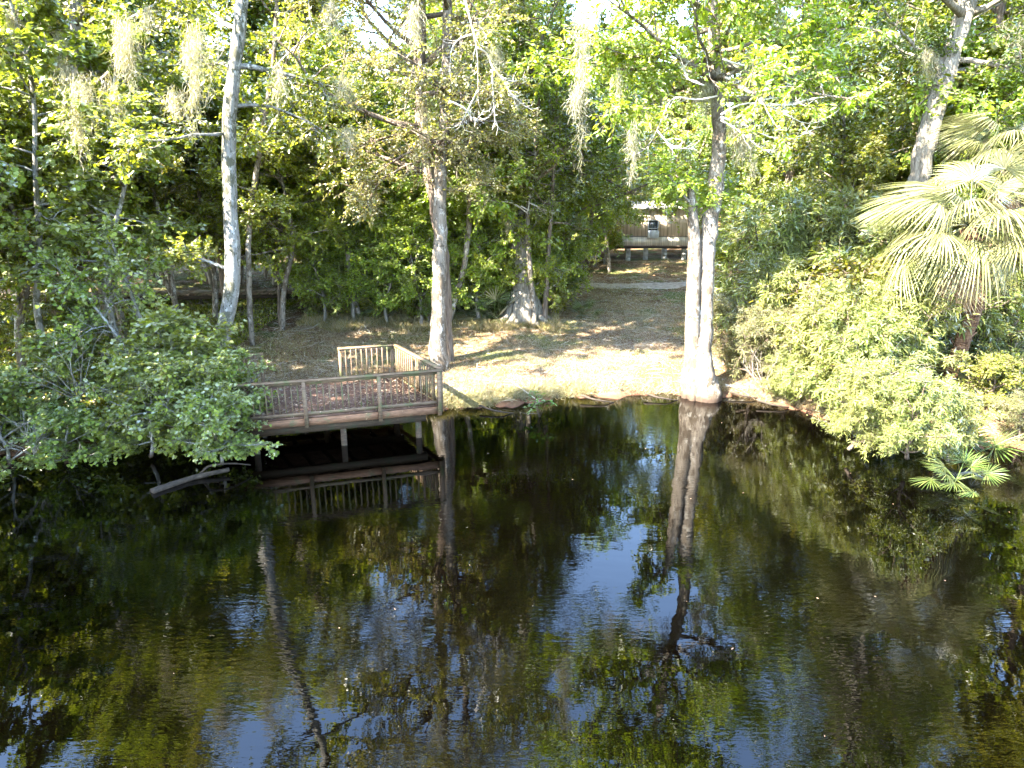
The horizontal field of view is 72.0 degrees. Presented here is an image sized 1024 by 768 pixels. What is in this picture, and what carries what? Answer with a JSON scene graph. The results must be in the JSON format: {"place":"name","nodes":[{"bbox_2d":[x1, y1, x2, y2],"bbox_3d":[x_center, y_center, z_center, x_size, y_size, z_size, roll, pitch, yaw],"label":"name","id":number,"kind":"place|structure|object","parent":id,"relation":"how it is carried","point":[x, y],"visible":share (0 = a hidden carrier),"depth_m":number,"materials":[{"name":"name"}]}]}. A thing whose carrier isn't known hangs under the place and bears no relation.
{"place":"outdoors","nodes":[
{"label":"outdoors","id":0,"kind":"place"},
{"bbox_2d":[0,393,1023,767],"bbox_3d":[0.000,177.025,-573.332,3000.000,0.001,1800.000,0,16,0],"label":"water","id":1,"kind":"structure","parent":0,"point":[722,583],"depth_m":11.92,"materials":[{"name":"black liquid"}]},
{"bbox_2d":[0,189,1023,457],"bbox_3d":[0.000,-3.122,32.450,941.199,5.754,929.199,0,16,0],"label":"ground","id":2,"kind":"structure","parent":0,"point":[522,337],"depth_m":27.30,"materials":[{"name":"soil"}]},
{"bbox_2d":[0,63,57,271],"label":"maple tree","id":3,"kind":"object","parent":2,"relation":"on","point":[3,110],"visible":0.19,"depth_m":20.75,"materials":[{"name":"green plant"}]},
{"bbox_2d":[0,140,77,299],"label":"maple tree","id":4,"kind":"object","parent":2,"relation":"on","point":[12,173],"visible":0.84,"depth_m":18.49,"materials":[{"name":"green plant"}]},
{"bbox_2d":[0,358,79,448],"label":"maple shrub","id":5,"kind":"object","parent":2,"relation":"on","point":[5,367],"visible":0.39,"depth_m":17.92,"materials":[{"name":"green plant"}]},
{"bbox_2d":[0,366,86,481],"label":"maple shrub","id":6,"kind":"object","parent":2,"relation":"on","point":[5,388],"visible":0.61,"depth_m":17.33,"materials":[{"name":"green plant"}]},
{"bbox_2d":[0,70,108,368],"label":"understory tree","id":7,"kind":"object","parent":2,"relation":"on","point":[15,122],"visible":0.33,"depth_m":21.01,"materials":[{"name":"green plant"}]},
{"bbox_2d":[0,239,132,366],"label":"sapling","id":8,"kind":"object","parent":2,"relation":"on","point":[27,301],"visible":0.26,"depth_m":22.90,"materials":[{"name":"green plant"}]},
{"bbox_2d":[10,324,123,435],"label":"maple shrub","id":9,"kind":"object","parent":2,"relation":"on","point":[45,351],"visible":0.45,"depth_m":18.29,"materials":[{"name":"green plant"}]},
{"bbox_2d":[24,294,109,369],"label":"shrub","id":10,"kind":"object","parent":2,"relation":"on","point":[70,304],"visible":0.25,"depth_m":22.79,"materials":[{"name":"green plant"}]},
{"bbox_2d":[0,397,139,470],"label":"maple shrub","id":11,"kind":"object","parent":2,"relation":"on","point":[66,418],"visible":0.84,"depth_m":17.05,"materials":[{"name":"green plant"}]},
{"bbox_2d":[0,0,155,390],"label":"maple tree","id":12,"kind":"object","parent":2,"relation":"on","point":[36,13],"visible":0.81,"depth_m":18.64,"materials":[{"name":"green plant"}]},
{"bbox_2d":[52,66,118,176],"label":"spanish moss","id":13,"kind":"object","parent":12,"relation":"hanging from","point":[78,133],"visible":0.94,"depth_m":17.40,"materials":[{"name":"plant"}]},
{"bbox_2d":[0,0,194,354],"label":"shaggy tree","id":14,"kind":"object","parent":2,"relation":"on","point":[75,11],"visible":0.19,"depth_m":21.79,"materials":[{"name":"green plant"}]},
{"bbox_2d":[0,0,198,316],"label":"woodland tree","id":15,"kind":"object","parent":2,"relation":"on","point":[85,18],"visible":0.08,"depth_m":23.77,"materials":[{"name":"green plant"}]},
{"bbox_2d":[3,71,198,338],"bbox_3d":[-14.316,-6.247,25.493,5.599,9.750,6.730,12,20,35],"label":"understory tree","id":16,"kind":"object","parent":2,"relation":"on","point":[190,223],"visible":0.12,"depth_m":25.04,"materials":[{"name":"green plant"}]},
{"bbox_2d":[3,0,209,341],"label":"maple tree","id":17,"kind":"object","parent":2,"relation":"on","point":[93,45],"visible":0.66,"depth_m":20.12,"materials":[{"name":"green plant"}]},
{"bbox_2d":[20,244,207,410],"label":"sapling","id":18,"kind":"object","parent":2,"relation":"on","point":[81,289],"visible":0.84,"depth_m":18.05,"materials":[{"name":"green plant"}]},
{"bbox_2d":[71,341,205,464],"bbox_3d":[-8.841,0.518,17.219,3.184,2.898,2.526,-15,22,-41],"label":"maple shrub","id":19,"kind":"object","parent":2,"relation":"on","point":[134,376],"visible":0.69,"depth_m":16.85,"materials":[{"name":"green plant"}]},
{"bbox_2d":[68,198,218,354],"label":"sapling","id":20,"kind":"object","parent":2,"relation":"on","point":[112,231],"visible":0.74,"depth_m":18.65,"materials":[{"name":"green plant"}]},
{"bbox_2d":[0,298,299,441],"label":"undergrowth","id":21,"kind":"object","parent":2,"relation":"on","point":[203,307],"visible":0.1,"depth_m":29.55,"materials":[{"name":"green plant"}]},
{"bbox_2d":[99,0,205,310],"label":"sapling","id":22,"kind":"object","parent":2,"relation":"on","point":[184,188],"visible":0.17,"depth_m":26.06,"materials":[{"name":"green plant"}]},
{"bbox_2d":[1,288,306,304],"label":"boardwalk","id":23,"kind":"structure","parent":2,"relation":"on","point":[201,295],"depth_m":33.21,"materials":[{"name":"brown wood"}]},
{"bbox_2d":[79,294,257,446],"bbox_3d":[-8.530,-0.377,18.210,3.200,3.671,4.034,7,18,22],"label":"maple shrub","id":24,"kind":"object","parent":2,"relation":"on","point":[165,326],"visible":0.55,"depth_m":17.76,"materials":[{"name":"green plant"}]},
{"bbox_2d":[102,21,284,318],"bbox_3d":[-12.269,-8.334,28.506,7.339,11.776,6.414,-8,18,-26],"label":"understory tree","id":25,"kind":"object","parent":2,"relation":"on","point":[184,179],"visible":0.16,"depth_m":27.10,"materials":[{"name":"green plant"}]},
{"bbox_2d":[139,351,255,459],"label":"maple shrub","id":26,"kind":"object","parent":2,"relation":"on","point":[193,370],"visible":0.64,"depth_m":16.63,"materials":[{"name":"green plant"}]},
{"bbox_2d":[145,379,283,466],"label":"maple shrub","id":27,"kind":"object","parent":2,"relation":"on","point":[199,402],"visible":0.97,"depth_m":16.29,"materials":[{"name":"green plant"}]},
{"bbox_2d":[136,56,293,277],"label":"understory tree","id":28,"kind":"object","parent":2,"relation":"on","point":[213,109],"visible":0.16,"depth_m":27.33,"materials":[{"name":"green plant"}]},
{"bbox_2d":[115,0,325,293],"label":"woodland tree","id":29,"kind":"object","parent":2,"relation":"on","point":[261,8],"visible":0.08,"depth_m":29.51,"materials":[{"name":"green plant"}]},
{"bbox_2d":[183,346,283,409],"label":"maple shrub","id":30,"kind":"object","parent":2,"relation":"on","point":[232,362],"visible":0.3,"depth_m":18.29,"materials":[{"name":"green plant"}]},
{"bbox_2d":[84,0,448,353],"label":"maple tree","id":31,"kind":"object","parent":2,"relation":"on","point":[234,66],"visible":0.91,"depth_m":19.40,"materials":[{"name":"green plant"}]},
{"bbox_2d":[96,7,149,105],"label":"spanish moss","id":32,"kind":"object","parent":31,"relation":"hanging from","point":[125,40],"visible":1,"depth_m":16.96,"materials":[{"name":"plant"}]},
{"bbox_2d":[173,22,226,145],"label":"spanish moss","id":33,"kind":"object","parent":31,"relation":"hanging from","point":[192,62],"visible":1,"depth_m":17.10,"materials":[{"name":"plant"}]},
{"bbox_2d":[182,0,354,345],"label":"slender tree","id":34,"kind":"object","parent":2,"relation":"on","point":[262,135],"visible":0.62,"depth_m":24.33,"materials":[{"name":"green plant"}]},
{"bbox_2d":[197,70,355,330],"bbox_3d":[-9.100,-6.911,27.659,5.600,9.752,6.731,-8,18,-24],"label":"understory tree","id":35,"kind":"object","parent":2,"relation":"on","point":[300,173],"visible":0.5,"depth_m":26.82,"materials":[{"name":"green plant"}]},
{"bbox_2d":[239,189,316,325],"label":"sapling","id":36,"kind":"object","parent":2,"relation":"on","point":[273,241],"visible":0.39,"depth_m":28.28,"materials":[{"name":"green plant"}]},
{"bbox_2d":[228,0,401,250],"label":"woodland tree","id":37,"kind":"object","parent":2,"relation":"on","point":[317,7],"visible":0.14,"depth_m":30.25,"materials":[{"name":"green plant"}]},
{"bbox_2d":[282,194,352,320],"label":"understory tree","id":38,"kind":"object","parent":2,"relation":"on","point":[300,275],"visible":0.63,"depth_m":28.89,"materials":[{"name":"green plant"}]},
{"bbox_2d":[244,56,407,309],"bbox_3d":[-7.996,-8.325,30.131,6.275,10.927,7.542,-15,22,-41],"label":"understory tree","id":39,"kind":"object","parent":2,"relation":"on","point":[317,205],"visible":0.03,"depth_m":29.02,"materials":[{"name":"green plant"}]},
{"bbox_2d":[209,344,443,454],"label":"observation deck","id":40,"kind":"structure","parent":2,"relation":"on","point":[328,417],"depth_m":18.81,"materials":[{"name":"brown wood"}]},
{"bbox_2d":[245,26,414,319],"bbox_3d":[-6.579,-8.095,28.581,6.107,11.622,7.370,2,17,8],"label":"understory tree","id":41,"kind":"object","parent":2,"relation":"on","point":[314,70],"visible":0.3,"depth_m":26.88,"materials":[{"name":"green plant"}]},
{"bbox_2d":[297,255,368,318],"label":"shrub","id":42,"kind":"object","parent":2,"relation":"on","point":[313,309],"visible":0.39,"depth_m":29.71,"materials":[{"name":"green plant"}]},
{"bbox_2d":[303,178,392,319],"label":"understory tree","id":43,"kind":"object","parent":2,"relation":"on","point":[359,251],"visible":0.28,"depth_m":29.02,"materials":[{"name":"green plant"}]},
{"bbox_2d":[346,197,425,324],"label":"understory tree","id":44,"kind":"object","parent":2,"relation":"on","point":[387,300],"visible":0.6,"depth_m":28.83,"materials":[{"name":"green plant"}]},
{"bbox_2d":[265,0,562,362],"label":"oak tree","id":45,"kind":"object","parent":2,"relation":"on","point":[426,169],"visible":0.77,"depth_m":22.11,"materials":[{"name":"green plant"}]},
{"bbox_2d":[328,33,508,255],"bbox_3d":[-3.802,-8.497,29.487,8.126,11.772,6.760,6,18,20],"label":"understory tree","id":46,"kind":"object","parent":2,"relation":"on","point":[381,126],"visible":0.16,"depth_m":27.97,"materials":[{"name":"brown plant"}]},
{"bbox_2d":[369,183,468,325],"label":"understory tree","id":47,"kind":"object","parent":2,"relation":"on","point":[408,213],"visible":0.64,"depth_m":28.31,"materials":[{"name":"green plant"}]},
{"bbox_2d":[388,254,452,322],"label":"shrub","id":48,"kind":"object","parent":2,"relation":"on","point":[426,309],"visible":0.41,"depth_m":29.34,"materials":[{"name":"green plant"}]},
{"bbox_2d":[293,308,563,333],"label":"bank weeds","id":49,"kind":"object","parent":2,"relation":"on","point":[343,321],"visible":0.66,"depth_m":29.61,"materials":[{"name":"green plant"}]},
{"bbox_2d":[337,0,562,371],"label":"tall tree","id":50,"kind":"object","parent":2,"relation":"on","point":[438,354],"visible":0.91,"depth_m":21.54,"materials":[{"name":"green plant"}]},
{"bbox_2d":[357,0,578,317],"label":"understory tree","id":51,"kind":"object","parent":2,"relation":"on","point":[489,209],"visible":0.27,"depth_m":26.47,"materials":[{"name":"green plant"}]},
{"bbox_2d":[446,172,519,317],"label":"understory tree","id":52,"kind":"object","parent":2,"relation":"on","point":[483,267],"visible":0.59,"depth_m":29.15,"materials":[{"name":"green plant"}]},
{"bbox_2d":[429,376,597,409],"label":"bank sedge","id":53,"kind":"object","parent":2,"relation":"on","point":[512,386],"visible":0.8,"depth_m":22.40,"materials":[{"name":"green plant"}]},
{"bbox_2d":[236,301,809,409],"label":"dry grass","id":54,"kind":"structure","parent":2,"relation":"on","point":[599,321],"depth_m":26.10,"materials":[{"name":"beige plant"}]},
{"bbox_2d":[400,0,647,328],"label":"hollow tree","id":55,"kind":"object","parent":2,"relation":"on","point":[518,309],"visible":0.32,"depth_m":27.43,"materials":[{"name":"green plant"}]},
{"bbox_2d":[486,159,579,308],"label":"understory tree","id":56,"kind":"object","parent":2,"relation":"on","point":[560,274],"visible":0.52,"depth_m":29.30,"materials":[{"name":"green plant"}]},
{"bbox_2d":[465,0,605,324],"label":"slender tree","id":57,"kind":"object","parent":2,"relation":"on","point":[552,156],"visible":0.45,"depth_m":26.67,"materials":[{"name":"green plant"}]},
{"bbox_2d":[454,1,622,310],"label":"understory tree","id":58,"kind":"object","parent":2,"relation":"on","point":[544,242],"visible":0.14,"depth_m":29.39,"materials":[{"name":"green plant"}]},
{"bbox_2d":[484,11,618,319],"bbox_3d":[1.562,-8.322,28.474,5.645,12.376,4.628,8,19,27],"label":"slender tree","id":59,"kind":"object","parent":2,"relation":"on","point":[577,225],"visible":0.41,"depth_m":27.85,"materials":[{"name":"green plant"}]},
{"bbox_2d":[552,196,594,294],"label":"understory tree","id":60,"kind":"object","parent":2,"relation":"on","point":[580,254],"visible":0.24,"depth_m":32.39,"materials":[{"name":"green plant"}]},
{"bbox_2d":[543,97,640,299],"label":"understory tree","id":61,"kind":"object","parent":2,"relation":"on","point":[606,215],"visible":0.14,"depth_m":32.88,"materials":[{"name":"green plant"}]},
{"bbox_2d":[540,10,676,271],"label":"understory tree","id":62,"kind":"object","parent":2,"relation":"on","point":[614,24],"visible":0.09,"depth_m":34.96,"materials":[{"name":"green plant"}]},
{"bbox_2d":[573,120,663,272],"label":"understory tree","id":63,"kind":"object","parent":2,"relation":"on","point":[637,217],"visible":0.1,"depth_m":40.80,"materials":[{"name":"green plant"}]},
{"bbox_2d":[556,72,723,303],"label":"spreading tree","id":64,"kind":"object","parent":2,"relation":"on","point":[602,197],"visible":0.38,"depth_m":31.06,"materials":[{"name":"green plant"}]},
{"bbox_2d":[605,0,749,183],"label":"woodland tree","id":65,"kind":"object","parent":2,"relation":"on","point":[684,113],"visible":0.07,"depth_m":48.62,"materials":[{"name":"green plant"}]},
{"bbox_2d":[590,201,772,260],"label":"mobile home","id":66,"kind":"object","parent":2,"relation":"on","point":[656,231],"visible":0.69,"depth_m":46.08,"materials":[{"name":"beige metal"}]},
{"bbox_2d":[423,375,953,430],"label":"bank grass","id":67,"kind":"structure","parent":2,"relation":"on","point":[811,401],"depth_m":22.89,"materials":[{"name":"plant"}]},
{"bbox_2d":[651,104,738,228],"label":"understory tree","id":68,"kind":"object","parent":2,"relation":"on","point":[703,141],"visible":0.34,"depth_m":40.74,"materials":[{"name":"green plant"}]},
{"bbox_2d":[502,0,897,402],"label":"twin trunk tree","id":69,"kind":"object","parent":2,"relation":"on","point":[699,381],"visible":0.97,"depth_m":19.30,"materials":[{"name":"green plant"}]},
{"bbox_2d":[564,0,602,177],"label":"spanish moss","id":70,"kind":"object","parent":69,"relation":"hanging from","point":[582,54],"visible":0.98,"depth_m":17.82,"materials":[{"name":"plant"}]},
{"bbox_2d":[649,0,792,170],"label":"woodland tree","id":71,"kind":"object","parent":2,"relation":"on","point":[744,50],"visible":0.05,"depth_m":47.45,"materials":[{"name":"green plant"}]},
{"bbox_2d":[711,290,754,365],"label":"willow shrub","id":72,"kind":"object","parent":2,"relation":"on","point":[720,304],"visible":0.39,"depth_m":24.11,"materials":[{"name":"green plant"}]},
{"bbox_2d":[714,143,781,281],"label":"understory tree","id":73,"kind":"object","parent":2,"relation":"on","point":[766,175],"visible":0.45,"depth_m":34.45,"materials":[{"name":"green plant"}]},
{"bbox_2d":[713,304,798,383],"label":"willow shrub","id":74,"kind":"object","parent":2,"relation":"on","point":[754,327],"visible":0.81,"depth_m":22.61,"materials":[{"name":"green plant"}]},
{"bbox_2d":[713,245,814,362],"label":"willow shrub","id":75,"kind":"object","parent":2,"relation":"on","point":[766,286],"visible":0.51,"depth_m":23.17,"materials":[{"name":"green plant"}]},
{"bbox_2d":[757,345,812,402],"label":"willow shrub","id":76,"kind":"object","parent":2,"relation":"on","point":[777,387],"visible":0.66,"depth_m":21.49,"materials":[{"name":"green plant"}]},
{"bbox_2d":[714,181,858,304],"bbox_3d":[9.840,-4.219,26.014,5.339,6.435,5.460,-4,17,-14],"label":"willow shrub","id":77,"kind":"object","parent":2,"relation":"on","point":[785,228],"visible":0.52,"depth_m":24.76,"materials":[{"name":"green plant"}]},
{"bbox_2d":[700,0,910,199],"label":"woodland tree","id":78,"kind":"object","parent":2,"relation":"on","point":[788,175],"visible":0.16,"depth_m":33.47,"materials":[{"name":"green plant"}]},
{"bbox_2d":[759,277,882,405],"bbox_3d":[9.445,-1.185,20.590,3.367,4.058,3.443,-8,18,-26],"label":"willow shrub","id":79,"kind":"object","parent":2,"relation":"on","point":[809,322],"visible":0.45,"depth_m":20.49,"materials":[{"name":"green plant"}]},
{"bbox_2d":[744,237,908,353],"bbox_3d":[10.107,-2.549,22.922,4.981,4.696,4.414,4,17,14],"label":"shrub","id":80,"kind":"object","parent":2,"relation":"on","point":[841,270],"visible":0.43,"depth_m":21.89,"materials":[{"name":"green plant"}]},
{"bbox_2d":[773,174,891,267],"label":"willow shrub","id":81,"kind":"object","parent":2,"relation":"on","point":[843,207],"visible":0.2,"depth_m":24.04,"materials":[{"name":"green plant"}]},
{"bbox_2d":[774,116,900,261],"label":"understory tree","id":82,"kind":"object","parent":2,"relation":"on","point":[873,176],"visible":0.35,"depth_m":24.50,"materials":[{"name":"green plant"}]},
{"bbox_2d":[742,38,941,243],"bbox_3d":[12.005,-7.195,26.762,6.773,10.867,5.919,-5,17,-15],"label":"understory tree","id":83,"kind":"object","parent":2,"relation":"on","point":[838,123],"visible":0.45,"depth_m":25.45,"materials":[{"name":"green plant"}]},
{"bbox_2d":[773,290,942,435],"bbox_3d":[9.773,-0.475,19.880,3.570,4.303,3.651,-15,22,-42],"label":"willow shrub","id":84,"kind":"object","parent":2,"relation":"on","point":[875,329],"visible":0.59,"depth_m":19.09,"materials":[{"name":"green plant"}]},
{"bbox_2d":[811,352,911,462],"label":"willow shrub","id":85,"kind":"object","parent":2,"relation":"on","point":[863,382],"visible":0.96,"depth_m":17.16,"materials":[{"name":"green plant"}]},
{"bbox_2d":[791,290,937,398],"bbox_3d":[10.427,-0.813,20.229,3.302,3.892,3.229,-5,17,-15],"label":"willow shrub","id":86,"kind":"object","parent":2,"relation":"on","point":[877,348],"visible":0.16,"depth_m":19.37,"materials":[{"name":"green plant"}]},
{"bbox_2d":[806,181,1023,350],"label":"willow shrub","id":87,"kind":"object","parent":2,"relation":"on","point":[878,244],"visible":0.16,"depth_m":21.45,"materials":[{"name":"green plant"}]},
{"bbox_2d":[859,264,979,385],"bbox_3d":[11.531,-1.336,20.367,3.795,4.473,3.711,-1,17,-5],"label":"willow shrub","id":88,"kind":"object","parent":2,"relation":"on","point":[922,305],"visible":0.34,"depth_m":19.57,"materials":[{"name":"green plant"}]},
{"bbox_2d":[870,366,970,459],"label":"willow shrub","id":89,"kind":"object","parent":2,"relation":"on","point":[914,396],"visible":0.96,"depth_m":16.25,"materials":[{"name":"green plant"}]},
{"bbox_2d":[817,0,1023,175],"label":"woodland tree","id":90,"kind":"object","parent":2,"relation":"on","point":[895,101],"visible":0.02,"depth_m":31.53,"materials":[{"name":"green plant"}]},
{"bbox_2d":[830,0,1023,198],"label":"woodland tree","id":91,"kind":"object","parent":2,"relation":"on","point":[1004,10],"visible":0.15,"depth_m":24.85,"materials":[{"name":"green plant"}]},
{"bbox_2d":[834,0,1023,197],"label":"leaning tree","id":92,"kind":"object","parent":2,"relation":"on","point":[950,47],"visible":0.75,"depth_m":22.16,"materials":[{"name":"bright green leaf"},{"name":"grey bark"}]},
{"bbox_2d":[843,140,1023,393],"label":"cabbage palm","id":93,"kind":"object","parent":2,"relation":"on","point":[985,259],"visible":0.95,"depth_m":18.65,"materials":[{"name":"green plant"}]},
{"bbox_2d":[864,13,1023,244],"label":"understory tree","id":94,"kind":"object","parent":2,"relation":"on","point":[981,107],"visible":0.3,"depth_m":22.48,"materials":[{"name":"green plant"}]},
{"bbox_2d":[910,447,1008,496],"bbox_3d":[10.277,2.101,16.249,1.966,1.131,1.616,9,19,28],"label":"palmetto","id":95,"kind":"object","parent":2,"relation":"on","point":[971,463],"visible":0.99,"depth_m":16.15,"materials":[{"name":"green plant"}]},
{"bbox_2d":[918,378,1007,462],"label":"willow shrub","id":96,"kind":"object","parent":2,"relation":"on","point":[969,415],"visible":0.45,"depth_m":16.70,"materials":[{"name":"green plant"}]},
{"bbox_2d":[916,112,1023,355],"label":"cabbage palm","id":97,"kind":"object","parent":2,"relation":"on","point":[974,137],"visible":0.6,"depth_m":21.38,"materials":[{"name":"green plant"}]},
{"bbox_2d":[934,410,1023,462],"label":"palmetto","id":98,"kind":"object","parent":2,"relation":"on","point":[989,444],"visible":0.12,"depth_m":17.86,"materials":[{"name":"green plant"}]},
{"bbox_2d":[940,244,1023,368],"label":"willow shrub","id":99,"kind":"object","parent":2,"relation":"on","point":[987,330],"visible":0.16,"depth_m":22.17,"materials":[{"name":"green plant"}]},
{"bbox_2d":[953,344,1023,420],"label":"shrub","id":100,"kind":"object","parent":2,"relation":"on","point":[991,366],"visible":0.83,"depth_m":19.39,"materials":[{"name":"green plant"}]},
{"bbox_2d":[985,388,1023,443],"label":"willow shrub","id":101,"kind":"object","parent":2,"relation":"on","point":[1016,405],"visible":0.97,"depth_m":18.36,"materials":[{"name":"green plant"}]},
{"bbox_2d":[46,271,1020,419],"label":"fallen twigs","id":102,"kind":"object","parent":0,"point":[495,338],"depth_m":25.33,"materials":[{"name":"brown wood"}]},
{"bbox_2d":[167,0,974,159],"label":"sky","id":103,"kind":"structure","parent":0,"point":[680,16],"materials":[{"name":"white"}]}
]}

